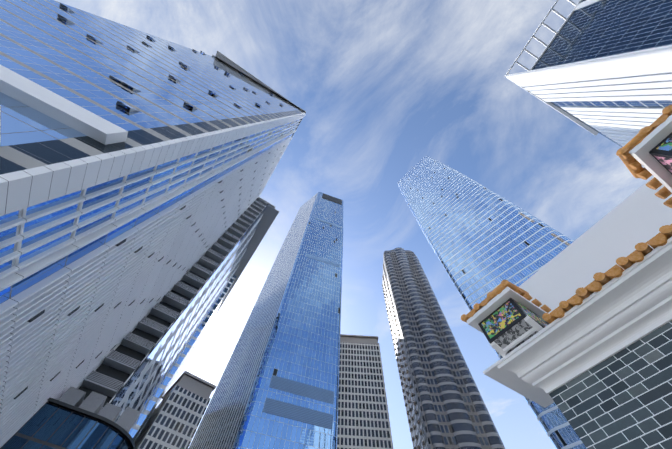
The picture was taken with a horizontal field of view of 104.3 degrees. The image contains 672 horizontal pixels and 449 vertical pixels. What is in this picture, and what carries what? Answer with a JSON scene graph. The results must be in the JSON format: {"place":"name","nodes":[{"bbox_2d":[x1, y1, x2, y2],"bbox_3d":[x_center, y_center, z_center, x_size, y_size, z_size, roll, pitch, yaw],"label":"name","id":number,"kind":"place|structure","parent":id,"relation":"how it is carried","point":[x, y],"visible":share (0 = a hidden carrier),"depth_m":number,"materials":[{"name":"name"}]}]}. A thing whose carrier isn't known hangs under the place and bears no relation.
{"place":"outdoors","nodes":[
{"label":"outdoors","id":0,"kind":"place"},
{"bbox_2d":[55,0,652,448],"label":"sky","id":1,"kind":"structure","parent":0,"point":[382,87],"materials":[{"name":"blue"}]},
{"bbox_2d":[337,334,392,448],"bbox_3d":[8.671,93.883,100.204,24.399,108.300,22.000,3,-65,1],"label":"tower","id":2,"kind":"structure","parent":0,"point":[363,419],"depth_m":113.93,"materials":[{"name":"grey concrete"}]},
{"bbox_2d":[461,105,671,448],"bbox_3d":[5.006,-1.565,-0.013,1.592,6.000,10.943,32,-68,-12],"label":"traditional building","id":3,"kind":"structure","parent":0,"point":[578,331],"depth_m":2.65,"materials":[{"name":"grey brick"}]},
{"bbox_2d":[504,0,671,146],"bbox_3d":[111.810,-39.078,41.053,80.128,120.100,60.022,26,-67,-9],"label":"building","id":4,"kind":"structure","parent":0,"point":[603,68],"depth_m":75.58,"materials":[{"name":"white glass"}]},
{"label":"ground","id":5,"kind":"structure","parent":0,"visible":0},
{"bbox_2d":[0,387,140,448],"bbox_3d":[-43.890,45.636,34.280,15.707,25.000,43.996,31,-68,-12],"label":"building","id":6,"kind":"structure","parent":5,"relation":"on","point":[69,418],"depth_m":33.51,"materials":[{"name":"blue glass"}]},
{"bbox_2d":[0,0,305,447],"bbox_3d":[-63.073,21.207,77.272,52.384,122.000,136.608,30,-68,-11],"label":"building","id":7,"kind":"structure","parent":5,"relation":"on","point":[138,214],"depth_m":31.82,"materials":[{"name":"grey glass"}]},
{"bbox_2d":[134,371,215,448],"bbox_3d":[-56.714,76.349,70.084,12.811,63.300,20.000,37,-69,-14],"label":"tower","id":8,"kind":"structure","parent":5,"relation":"on","point":[174,419],"depth_m":84.17,"materials":[{"name":"grey concrete"}]},
{"bbox_2d":[189,192,342,448],"bbox_3d":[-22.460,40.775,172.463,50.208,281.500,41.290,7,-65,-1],"label":"tower","id":9,"kind":"structure","parent":5,"relation":"on","point":[277,386],"depth_m":107.41,"materials":[{"name":"blue glass"}]},
{"bbox_2d":[382,248,504,448],"bbox_3d":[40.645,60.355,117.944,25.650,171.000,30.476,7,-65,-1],"label":"tower","id":10,"kind":"structure","parent":5,"relation":"on","point":[445,406],"depth_m":100.57,"materials":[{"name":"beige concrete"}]},
{"bbox_2d":[397,156,586,448],"bbox_3d":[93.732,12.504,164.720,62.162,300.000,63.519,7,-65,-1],"label":"tower","id":11,"kind":"structure","parent":5,"relation":"on","point":[483,241],"depth_m":136.87,"materials":[{"name":"blue glass"}]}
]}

